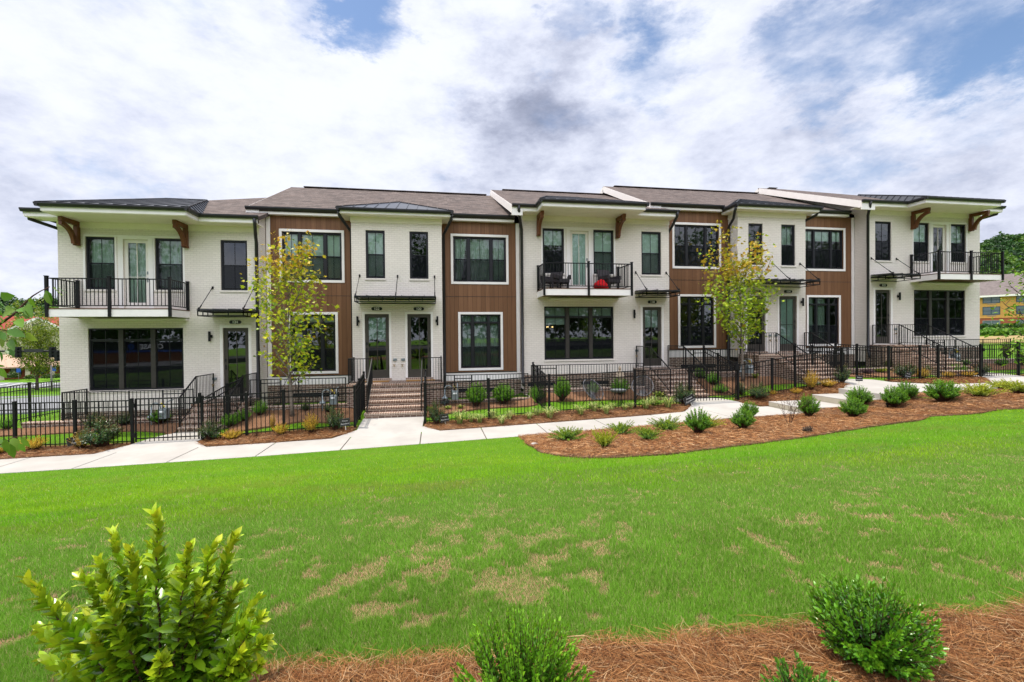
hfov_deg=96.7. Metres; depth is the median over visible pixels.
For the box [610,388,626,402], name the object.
garden table
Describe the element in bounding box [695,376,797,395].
mulch bed
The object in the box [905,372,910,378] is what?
yard sign
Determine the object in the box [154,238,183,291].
window
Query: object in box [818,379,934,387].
path
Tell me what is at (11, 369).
window
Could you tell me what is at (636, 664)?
pine straw
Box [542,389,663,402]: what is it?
mulch bed
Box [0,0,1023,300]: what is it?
sky
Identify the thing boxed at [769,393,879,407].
pavement steps
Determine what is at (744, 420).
round bush
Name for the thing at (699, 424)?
round bush
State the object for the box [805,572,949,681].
leaved bush
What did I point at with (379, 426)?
path
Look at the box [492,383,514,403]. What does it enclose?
round bush
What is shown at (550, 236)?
window
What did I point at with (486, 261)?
window
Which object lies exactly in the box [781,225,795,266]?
window
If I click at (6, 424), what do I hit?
green shrub
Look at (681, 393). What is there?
dark shrub
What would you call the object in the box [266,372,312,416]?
tree guy straps
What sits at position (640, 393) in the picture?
wire chair
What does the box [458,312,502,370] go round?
window
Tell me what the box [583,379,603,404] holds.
wire chair
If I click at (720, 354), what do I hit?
areaway railing
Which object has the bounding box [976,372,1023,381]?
path
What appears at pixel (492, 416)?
striped grass clump
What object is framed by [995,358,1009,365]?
green shrub
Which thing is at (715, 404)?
path
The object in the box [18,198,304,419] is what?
townhouse
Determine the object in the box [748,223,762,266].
window
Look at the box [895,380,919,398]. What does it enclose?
round bush
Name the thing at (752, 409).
round bush
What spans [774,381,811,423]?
leafless shrub
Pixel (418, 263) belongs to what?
window
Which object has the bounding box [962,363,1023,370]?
mulch bed
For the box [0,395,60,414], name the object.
road
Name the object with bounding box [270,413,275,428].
golden shrub
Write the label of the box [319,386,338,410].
gas meter
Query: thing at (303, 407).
dark shrub
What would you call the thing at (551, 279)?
wicker chair
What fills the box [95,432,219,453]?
path
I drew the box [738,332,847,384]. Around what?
brick steps
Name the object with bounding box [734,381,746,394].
dark shrub
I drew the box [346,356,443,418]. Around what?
brick steps
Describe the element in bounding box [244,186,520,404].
townhouse
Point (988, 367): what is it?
dark shrub
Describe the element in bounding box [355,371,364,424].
picket fence
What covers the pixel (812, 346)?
picket fence
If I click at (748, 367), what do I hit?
gas meter
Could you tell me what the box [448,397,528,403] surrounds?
brick wall
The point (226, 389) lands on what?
picket fence
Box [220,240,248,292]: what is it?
window
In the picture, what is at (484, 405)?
mulch bed
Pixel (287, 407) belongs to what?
brick wall
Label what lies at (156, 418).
round bush
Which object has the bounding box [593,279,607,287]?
cushion
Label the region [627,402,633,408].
striped grass clump
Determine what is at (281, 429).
golden shrub
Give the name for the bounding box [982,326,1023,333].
wild bush
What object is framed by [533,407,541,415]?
striped grass clump
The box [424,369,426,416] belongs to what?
picket fence
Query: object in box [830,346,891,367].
areaway railing
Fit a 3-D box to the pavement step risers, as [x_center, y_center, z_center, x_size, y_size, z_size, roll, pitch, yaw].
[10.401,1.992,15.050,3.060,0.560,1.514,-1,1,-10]
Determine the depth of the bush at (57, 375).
89.67 m
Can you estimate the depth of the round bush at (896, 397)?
13.14 m
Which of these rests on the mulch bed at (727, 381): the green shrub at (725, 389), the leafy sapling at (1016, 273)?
the green shrub at (725, 389)
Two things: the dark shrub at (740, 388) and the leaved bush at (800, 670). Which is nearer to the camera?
the leaved bush at (800, 670)
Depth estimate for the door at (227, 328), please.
16.58 m
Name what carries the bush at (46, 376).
on the lawn at (422, 452)
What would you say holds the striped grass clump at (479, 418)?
on the mulch bed at (567, 417)
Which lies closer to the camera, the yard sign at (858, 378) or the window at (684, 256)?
the yard sign at (858, 378)
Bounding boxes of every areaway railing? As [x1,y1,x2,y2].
[61,388,193,420]
[249,377,345,405]
[444,373,527,398]
[531,363,643,388]
[685,349,754,370]
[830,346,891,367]
[925,339,1010,358]
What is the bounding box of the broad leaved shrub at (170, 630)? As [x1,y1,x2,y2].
[15,503,276,681]
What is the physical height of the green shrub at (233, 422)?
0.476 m
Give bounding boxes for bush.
[7,371,20,378]
[23,374,35,379]
[40,374,49,378]
[53,373,59,377]
[146,410,170,423]
[450,599,594,681]
[466,381,486,406]
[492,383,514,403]
[554,376,570,400]
[683,407,711,432]
[729,407,755,429]
[739,399,758,416]
[760,650,837,681]
[797,393,820,416]
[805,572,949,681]
[838,396,868,416]
[845,385,874,404]
[879,385,910,407]
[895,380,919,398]
[922,378,961,401]
[980,328,1020,335]
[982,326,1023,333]
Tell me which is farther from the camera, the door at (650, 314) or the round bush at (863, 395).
the door at (650, 314)
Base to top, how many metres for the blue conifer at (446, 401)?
0.310 m
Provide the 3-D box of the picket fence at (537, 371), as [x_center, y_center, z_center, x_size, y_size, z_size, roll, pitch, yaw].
[0.973,1.578,16.105,0.078,1.584,2.127,-1,1,-10]
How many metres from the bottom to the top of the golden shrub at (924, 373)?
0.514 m
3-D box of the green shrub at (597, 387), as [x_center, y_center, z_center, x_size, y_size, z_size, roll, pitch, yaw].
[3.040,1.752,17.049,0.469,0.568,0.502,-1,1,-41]
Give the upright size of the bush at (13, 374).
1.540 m
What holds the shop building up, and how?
on the lawn at (422, 452)
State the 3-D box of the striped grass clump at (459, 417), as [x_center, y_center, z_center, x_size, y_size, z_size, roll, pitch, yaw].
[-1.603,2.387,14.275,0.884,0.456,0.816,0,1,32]
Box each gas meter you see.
[147,399,173,424]
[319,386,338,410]
[442,383,457,399]
[739,358,752,372]
[949,348,959,360]
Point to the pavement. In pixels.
(19, 465)
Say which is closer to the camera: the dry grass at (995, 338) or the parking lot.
the dry grass at (995, 338)
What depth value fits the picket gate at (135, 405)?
13.12 m
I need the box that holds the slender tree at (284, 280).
[239,229,338,416]
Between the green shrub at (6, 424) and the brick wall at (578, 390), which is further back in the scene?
the brick wall at (578, 390)
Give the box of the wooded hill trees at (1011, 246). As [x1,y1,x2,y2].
[980,231,1023,273]
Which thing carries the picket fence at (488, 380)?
on the mulch bed at (567, 417)
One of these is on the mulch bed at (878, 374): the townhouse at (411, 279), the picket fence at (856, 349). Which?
the picket fence at (856, 349)
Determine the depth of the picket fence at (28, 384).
15.88 m
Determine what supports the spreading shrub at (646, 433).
on the front bed at (719, 446)
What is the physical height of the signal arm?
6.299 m
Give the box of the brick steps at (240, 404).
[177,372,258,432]
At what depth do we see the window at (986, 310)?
98.14 m
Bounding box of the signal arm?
[0,347,59,360]
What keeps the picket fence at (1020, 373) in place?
on the mulch bed
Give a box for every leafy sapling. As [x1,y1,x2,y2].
[0,286,66,457]
[984,255,1023,365]
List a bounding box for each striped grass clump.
[450,409,471,423]
[466,413,474,421]
[472,412,485,422]
[487,409,497,418]
[493,414,506,423]
[504,410,514,418]
[524,412,534,418]
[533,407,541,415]
[539,406,558,417]
[571,403,587,414]
[585,401,600,410]
[597,404,614,413]
[608,402,617,408]
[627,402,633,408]
[641,398,656,408]
[646,396,658,405]
[658,395,675,407]
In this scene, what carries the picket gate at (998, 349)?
on the path at (1006, 377)
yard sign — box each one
[66,434,84,445]
[340,418,349,429]
[440,414,448,423]
[683,394,695,404]
[855,375,862,384]
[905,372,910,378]
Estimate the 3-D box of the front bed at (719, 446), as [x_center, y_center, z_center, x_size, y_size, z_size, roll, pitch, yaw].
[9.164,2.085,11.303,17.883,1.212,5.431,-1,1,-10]
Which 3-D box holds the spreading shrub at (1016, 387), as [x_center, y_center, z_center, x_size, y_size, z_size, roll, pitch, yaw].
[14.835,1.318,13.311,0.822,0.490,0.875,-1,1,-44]
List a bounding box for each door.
[117,237,153,307]
[220,325,251,396]
[362,312,391,377]
[405,312,433,377]
[566,229,592,287]
[640,305,663,365]
[746,294,766,351]
[777,294,798,350]
[873,288,892,343]
[930,223,948,273]
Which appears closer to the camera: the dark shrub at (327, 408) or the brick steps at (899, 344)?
the dark shrub at (327, 408)
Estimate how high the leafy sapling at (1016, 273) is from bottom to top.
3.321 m
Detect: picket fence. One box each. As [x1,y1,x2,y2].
[0,380,60,422]
[0,398,134,447]
[200,385,355,439]
[205,377,242,431]
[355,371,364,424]
[423,366,690,424]
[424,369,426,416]
[532,362,546,409]
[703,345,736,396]
[736,347,842,399]
[793,343,839,381]
[834,342,886,379]
[887,344,982,381]
[1018,343,1023,375]
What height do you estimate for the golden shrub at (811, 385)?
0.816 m
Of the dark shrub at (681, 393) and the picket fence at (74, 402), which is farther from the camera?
the dark shrub at (681, 393)
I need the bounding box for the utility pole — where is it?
[50,365,52,390]
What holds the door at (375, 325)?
in the townhouse at (411, 279)
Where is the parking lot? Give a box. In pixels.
[0,383,58,387]
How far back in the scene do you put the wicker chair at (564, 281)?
17.79 m
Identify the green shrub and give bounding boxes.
[0,419,18,428]
[219,412,240,426]
[233,409,251,420]
[251,400,268,414]
[528,386,546,401]
[587,382,598,394]
[610,378,629,393]
[705,372,719,384]
[713,383,728,392]
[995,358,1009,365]
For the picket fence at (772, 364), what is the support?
on the mulch bed at (740, 399)
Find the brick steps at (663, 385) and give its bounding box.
[633,345,708,400]
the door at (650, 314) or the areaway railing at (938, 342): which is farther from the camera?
the areaway railing at (938, 342)
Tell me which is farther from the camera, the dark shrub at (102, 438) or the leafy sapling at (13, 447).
the dark shrub at (102, 438)
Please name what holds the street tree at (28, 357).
on the lawn at (422, 452)
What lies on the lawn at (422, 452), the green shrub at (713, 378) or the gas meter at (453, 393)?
the gas meter at (453, 393)
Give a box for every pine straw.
[248,584,1023,681]
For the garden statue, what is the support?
on the mulch bed at (629, 394)
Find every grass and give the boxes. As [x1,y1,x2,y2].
[980,335,1023,343]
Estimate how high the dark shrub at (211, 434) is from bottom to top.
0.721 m
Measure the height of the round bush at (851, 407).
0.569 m
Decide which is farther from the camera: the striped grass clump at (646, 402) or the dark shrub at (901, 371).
the dark shrub at (901, 371)
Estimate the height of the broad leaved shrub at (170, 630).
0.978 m
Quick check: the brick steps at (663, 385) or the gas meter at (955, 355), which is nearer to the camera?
the brick steps at (663, 385)
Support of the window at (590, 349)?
in the townhouse at (580, 238)
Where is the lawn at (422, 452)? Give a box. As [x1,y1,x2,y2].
[0,334,1023,681]
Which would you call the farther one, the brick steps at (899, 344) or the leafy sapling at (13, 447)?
the brick steps at (899, 344)
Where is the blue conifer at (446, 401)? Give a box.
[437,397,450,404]
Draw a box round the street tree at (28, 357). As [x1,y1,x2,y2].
[0,294,59,389]
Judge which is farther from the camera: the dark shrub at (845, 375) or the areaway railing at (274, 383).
the dark shrub at (845, 375)
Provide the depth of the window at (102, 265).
15.87 m
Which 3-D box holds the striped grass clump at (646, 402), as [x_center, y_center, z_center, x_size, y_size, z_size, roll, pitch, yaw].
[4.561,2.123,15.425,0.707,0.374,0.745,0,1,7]
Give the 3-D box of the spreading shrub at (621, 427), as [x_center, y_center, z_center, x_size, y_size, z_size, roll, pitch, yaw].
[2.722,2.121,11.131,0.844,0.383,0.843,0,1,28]
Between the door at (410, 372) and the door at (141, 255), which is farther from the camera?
the door at (410, 372)
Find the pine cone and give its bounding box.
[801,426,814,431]
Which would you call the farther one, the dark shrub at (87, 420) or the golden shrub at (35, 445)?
the dark shrub at (87, 420)
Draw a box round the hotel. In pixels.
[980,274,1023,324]
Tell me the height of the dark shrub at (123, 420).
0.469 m
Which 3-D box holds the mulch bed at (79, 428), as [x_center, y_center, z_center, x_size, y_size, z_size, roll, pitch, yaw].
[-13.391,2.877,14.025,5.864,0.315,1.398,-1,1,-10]
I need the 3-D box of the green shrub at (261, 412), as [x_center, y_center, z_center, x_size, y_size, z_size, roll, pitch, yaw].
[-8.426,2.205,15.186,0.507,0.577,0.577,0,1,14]
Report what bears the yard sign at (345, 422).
on the mulch bed at (270, 441)
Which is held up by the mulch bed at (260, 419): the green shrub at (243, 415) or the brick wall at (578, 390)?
the green shrub at (243, 415)
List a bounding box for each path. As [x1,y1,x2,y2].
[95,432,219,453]
[335,417,438,437]
[677,398,759,410]
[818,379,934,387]
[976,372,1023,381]
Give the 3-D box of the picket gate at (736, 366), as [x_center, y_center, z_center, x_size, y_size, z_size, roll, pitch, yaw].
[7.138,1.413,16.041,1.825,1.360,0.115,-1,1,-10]
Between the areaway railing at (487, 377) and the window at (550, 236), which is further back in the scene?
the window at (550, 236)
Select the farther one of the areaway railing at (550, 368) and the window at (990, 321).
the window at (990, 321)
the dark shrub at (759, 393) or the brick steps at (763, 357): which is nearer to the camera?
the dark shrub at (759, 393)
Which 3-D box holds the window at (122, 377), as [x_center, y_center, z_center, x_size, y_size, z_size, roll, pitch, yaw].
[-13.207,0.671,16.046,3.030,2.245,0.150,-1,1,-10]
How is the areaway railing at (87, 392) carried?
on the brick wall at (173, 418)
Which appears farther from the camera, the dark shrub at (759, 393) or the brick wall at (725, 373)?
the brick wall at (725, 373)
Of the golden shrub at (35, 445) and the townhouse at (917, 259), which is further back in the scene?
the townhouse at (917, 259)
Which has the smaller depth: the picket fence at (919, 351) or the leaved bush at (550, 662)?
the leaved bush at (550, 662)
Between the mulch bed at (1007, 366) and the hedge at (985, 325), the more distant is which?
the hedge at (985, 325)
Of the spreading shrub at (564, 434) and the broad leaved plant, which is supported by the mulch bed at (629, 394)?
the broad leaved plant
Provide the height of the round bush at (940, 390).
0.718 m
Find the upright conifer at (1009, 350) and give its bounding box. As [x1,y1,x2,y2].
[999,341,1014,357]
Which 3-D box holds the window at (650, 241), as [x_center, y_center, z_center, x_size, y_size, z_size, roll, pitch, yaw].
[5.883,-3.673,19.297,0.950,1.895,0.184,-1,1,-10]
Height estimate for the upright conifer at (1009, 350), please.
1.114 m
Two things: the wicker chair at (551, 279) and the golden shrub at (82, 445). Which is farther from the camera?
the wicker chair at (551, 279)
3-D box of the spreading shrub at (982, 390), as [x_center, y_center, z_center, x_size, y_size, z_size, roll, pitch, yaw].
[13.103,1.347,12.693,1.172,0.495,1.314,-1,1,-20]
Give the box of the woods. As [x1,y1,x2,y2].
[0,296,57,316]
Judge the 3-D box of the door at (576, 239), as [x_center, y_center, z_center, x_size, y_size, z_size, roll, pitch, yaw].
[2.768,-3.336,18.758,1.100,2.600,0.122,-1,1,-10]
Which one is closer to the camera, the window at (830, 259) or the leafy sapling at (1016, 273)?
the leafy sapling at (1016, 273)
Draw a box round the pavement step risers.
[769,395,879,412]
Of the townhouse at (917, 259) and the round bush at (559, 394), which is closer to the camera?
the round bush at (559, 394)
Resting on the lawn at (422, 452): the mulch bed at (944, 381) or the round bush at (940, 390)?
the mulch bed at (944, 381)
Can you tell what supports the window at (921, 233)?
in the townhouse at (917, 259)
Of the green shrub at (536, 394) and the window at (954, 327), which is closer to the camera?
the green shrub at (536, 394)
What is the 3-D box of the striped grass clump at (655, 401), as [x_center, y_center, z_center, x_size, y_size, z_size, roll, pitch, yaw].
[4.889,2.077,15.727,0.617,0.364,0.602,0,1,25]
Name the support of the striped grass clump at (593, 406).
on the mulch bed at (567, 417)
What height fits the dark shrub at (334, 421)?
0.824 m
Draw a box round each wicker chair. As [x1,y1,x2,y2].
[541,272,561,288]
[557,275,570,287]
[597,269,620,288]
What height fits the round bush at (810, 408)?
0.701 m
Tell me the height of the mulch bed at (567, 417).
0.556 m
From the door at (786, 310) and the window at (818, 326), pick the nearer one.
the door at (786, 310)
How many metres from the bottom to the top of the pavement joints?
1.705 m
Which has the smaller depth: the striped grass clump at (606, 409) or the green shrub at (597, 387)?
the striped grass clump at (606, 409)
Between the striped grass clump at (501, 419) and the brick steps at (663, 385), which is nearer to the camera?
the striped grass clump at (501, 419)
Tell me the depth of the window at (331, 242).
17.69 m
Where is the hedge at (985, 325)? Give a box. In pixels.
[980,322,1023,329]
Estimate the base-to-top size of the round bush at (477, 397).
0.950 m
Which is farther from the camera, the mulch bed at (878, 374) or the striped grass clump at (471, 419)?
the mulch bed at (878, 374)
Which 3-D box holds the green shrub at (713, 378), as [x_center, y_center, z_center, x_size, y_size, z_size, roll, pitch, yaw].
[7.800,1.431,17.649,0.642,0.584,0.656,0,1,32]
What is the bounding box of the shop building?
[0,354,59,379]
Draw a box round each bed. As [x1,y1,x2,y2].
[0,422,182,436]
[0,442,130,458]
[198,426,356,446]
[226,408,353,432]
[424,403,689,430]
[427,398,537,417]
[518,391,1023,458]
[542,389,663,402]
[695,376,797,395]
[734,383,845,406]
[849,368,929,377]
[885,376,987,383]
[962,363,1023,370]
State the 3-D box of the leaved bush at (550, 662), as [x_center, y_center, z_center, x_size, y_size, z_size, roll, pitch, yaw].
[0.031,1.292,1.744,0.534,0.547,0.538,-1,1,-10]
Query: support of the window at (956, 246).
in the townhouse at (917, 259)
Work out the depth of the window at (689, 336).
20.37 m
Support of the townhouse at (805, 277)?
on the lawn at (422, 452)
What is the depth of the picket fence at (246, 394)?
13.62 m
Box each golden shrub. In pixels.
[20,435,49,449]
[72,432,86,447]
[220,429,244,438]
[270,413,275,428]
[271,421,288,434]
[303,412,319,432]
[791,387,802,393]
[803,370,818,389]
[819,378,836,386]
[915,366,931,377]
[961,371,977,375]
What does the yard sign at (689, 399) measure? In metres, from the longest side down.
0.541 x 0.395 x 0.034 m
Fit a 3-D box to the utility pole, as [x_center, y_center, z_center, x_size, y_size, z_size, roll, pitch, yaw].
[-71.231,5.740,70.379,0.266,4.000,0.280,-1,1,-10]
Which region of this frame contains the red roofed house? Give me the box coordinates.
[0,316,59,354]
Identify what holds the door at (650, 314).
in the townhouse at (580, 238)
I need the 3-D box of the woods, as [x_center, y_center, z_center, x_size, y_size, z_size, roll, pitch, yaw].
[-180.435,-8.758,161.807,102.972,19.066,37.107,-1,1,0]
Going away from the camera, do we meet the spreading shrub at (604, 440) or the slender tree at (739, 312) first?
the spreading shrub at (604, 440)
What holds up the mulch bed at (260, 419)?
on the lawn at (422, 452)
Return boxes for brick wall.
[22,416,186,427]
[248,403,346,412]
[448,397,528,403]
[521,386,644,397]
[687,371,755,379]
[836,367,893,372]
[955,358,1014,363]
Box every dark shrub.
[74,414,124,447]
[79,411,107,426]
[113,411,129,424]
[196,418,223,439]
[300,401,308,410]
[323,403,332,411]
[324,404,344,429]
[426,399,446,423]
[672,380,696,403]
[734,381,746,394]
[746,381,771,398]
[831,363,851,381]
[890,361,917,378]
[969,361,992,374]
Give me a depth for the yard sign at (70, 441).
12.48 m
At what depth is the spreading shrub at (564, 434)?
10.35 m
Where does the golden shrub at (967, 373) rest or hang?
on the mulch bed at (944, 381)
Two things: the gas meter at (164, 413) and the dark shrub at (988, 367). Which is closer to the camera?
the gas meter at (164, 413)
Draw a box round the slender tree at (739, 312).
[695,220,783,380]
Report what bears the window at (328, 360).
in the townhouse at (411, 279)
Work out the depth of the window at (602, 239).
18.98 m
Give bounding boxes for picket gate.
[132,393,201,441]
[691,361,738,400]
[982,341,1020,375]
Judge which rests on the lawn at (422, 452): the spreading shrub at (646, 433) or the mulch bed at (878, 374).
the mulch bed at (878, 374)
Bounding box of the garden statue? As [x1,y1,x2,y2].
[615,365,623,385]
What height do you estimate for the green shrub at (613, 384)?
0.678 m
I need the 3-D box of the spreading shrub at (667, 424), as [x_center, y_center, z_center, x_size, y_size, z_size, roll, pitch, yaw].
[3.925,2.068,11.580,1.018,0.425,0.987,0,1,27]
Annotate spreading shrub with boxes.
[548,425,588,440]
[590,425,618,447]
[603,419,639,434]
[630,424,664,440]
[646,414,684,429]
[705,413,724,427]
[954,379,1009,396]
[985,379,1023,389]
[998,378,1023,393]
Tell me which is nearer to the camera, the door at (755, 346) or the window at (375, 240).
the window at (375, 240)
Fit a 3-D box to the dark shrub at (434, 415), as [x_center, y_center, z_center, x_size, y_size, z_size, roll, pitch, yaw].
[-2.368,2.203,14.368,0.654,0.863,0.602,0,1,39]
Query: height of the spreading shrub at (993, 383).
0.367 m
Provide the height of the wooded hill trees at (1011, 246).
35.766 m
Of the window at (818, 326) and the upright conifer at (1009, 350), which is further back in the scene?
the upright conifer at (1009, 350)
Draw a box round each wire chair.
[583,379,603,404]
[631,376,653,398]
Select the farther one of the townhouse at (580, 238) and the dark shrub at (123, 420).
the townhouse at (580, 238)
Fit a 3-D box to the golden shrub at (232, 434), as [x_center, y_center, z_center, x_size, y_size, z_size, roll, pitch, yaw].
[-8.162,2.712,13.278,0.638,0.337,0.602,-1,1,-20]
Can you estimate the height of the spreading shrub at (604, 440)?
0.404 m
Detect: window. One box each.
[10,368,21,374]
[84,237,115,291]
[88,328,183,392]
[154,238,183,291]
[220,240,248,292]
[279,229,344,282]
[287,312,338,373]
[365,230,385,279]
[409,232,428,280]
[451,234,508,284]
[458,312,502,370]
[542,228,564,274]
[544,307,614,361]
[593,230,614,275]
[641,232,661,276]
[672,222,720,268]
[678,294,715,347]
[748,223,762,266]
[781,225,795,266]
[805,227,845,270]
[806,295,840,345]
[875,221,892,261]
[913,223,929,262]
[913,290,966,336]
[950,224,966,263]
[982,320,999,324]
[983,297,999,303]
[983,306,999,314]
[1016,295,1023,301]
[1016,305,1023,313]
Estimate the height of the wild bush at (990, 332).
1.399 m
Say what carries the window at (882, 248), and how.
in the townhouse at (917, 259)
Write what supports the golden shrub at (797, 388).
on the mulch bed at (740, 399)
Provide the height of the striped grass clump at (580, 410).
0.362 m
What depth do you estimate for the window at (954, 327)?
21.84 m
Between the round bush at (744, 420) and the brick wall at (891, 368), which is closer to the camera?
the round bush at (744, 420)
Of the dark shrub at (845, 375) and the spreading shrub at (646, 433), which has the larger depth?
the dark shrub at (845, 375)
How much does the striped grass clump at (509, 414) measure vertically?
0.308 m
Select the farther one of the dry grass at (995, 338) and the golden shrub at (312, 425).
the dry grass at (995, 338)
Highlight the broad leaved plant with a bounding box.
[652,391,663,397]
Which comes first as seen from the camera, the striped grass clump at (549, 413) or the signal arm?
the striped grass clump at (549, 413)
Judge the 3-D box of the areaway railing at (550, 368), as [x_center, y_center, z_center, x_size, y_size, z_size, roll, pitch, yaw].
[2.977,1.361,17.659,4.572,0.944,0.054,-1,1,-10]
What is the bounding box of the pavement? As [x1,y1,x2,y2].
[0,381,1023,473]
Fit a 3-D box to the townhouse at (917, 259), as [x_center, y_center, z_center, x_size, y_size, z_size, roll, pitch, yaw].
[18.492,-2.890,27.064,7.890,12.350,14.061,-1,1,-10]
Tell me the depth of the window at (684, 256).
20.32 m
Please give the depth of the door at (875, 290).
21.28 m
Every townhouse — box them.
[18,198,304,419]
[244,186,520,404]
[490,189,680,393]
[600,185,854,371]
[749,187,1006,367]
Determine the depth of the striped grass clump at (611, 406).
15.36 m
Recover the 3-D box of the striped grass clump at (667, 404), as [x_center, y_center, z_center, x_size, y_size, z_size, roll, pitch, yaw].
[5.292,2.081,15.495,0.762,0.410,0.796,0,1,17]
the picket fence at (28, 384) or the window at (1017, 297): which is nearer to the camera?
the picket fence at (28, 384)
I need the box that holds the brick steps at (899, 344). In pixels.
[869,324,976,375]
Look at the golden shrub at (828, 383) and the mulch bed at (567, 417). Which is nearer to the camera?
the mulch bed at (567, 417)
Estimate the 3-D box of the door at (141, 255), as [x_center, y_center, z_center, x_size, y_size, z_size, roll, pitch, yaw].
[-13.219,-2.372,16.071,1.100,2.600,0.207,-1,1,-10]
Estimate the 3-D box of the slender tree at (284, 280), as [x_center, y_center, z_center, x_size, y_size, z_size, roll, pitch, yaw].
[-7.400,-0.664,15.155,2.979,6.417,3.001,-1,1,-38]
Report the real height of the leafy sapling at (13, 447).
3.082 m
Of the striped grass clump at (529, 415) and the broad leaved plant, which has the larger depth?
the broad leaved plant
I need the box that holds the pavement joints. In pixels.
[258,425,546,454]
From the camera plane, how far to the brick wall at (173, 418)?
14.62 m
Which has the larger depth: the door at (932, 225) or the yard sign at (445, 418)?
the door at (932, 225)
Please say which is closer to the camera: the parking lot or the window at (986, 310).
the parking lot
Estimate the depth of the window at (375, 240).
17.42 m
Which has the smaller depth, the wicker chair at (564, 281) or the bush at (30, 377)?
the wicker chair at (564, 281)
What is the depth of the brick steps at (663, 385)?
17.64 m

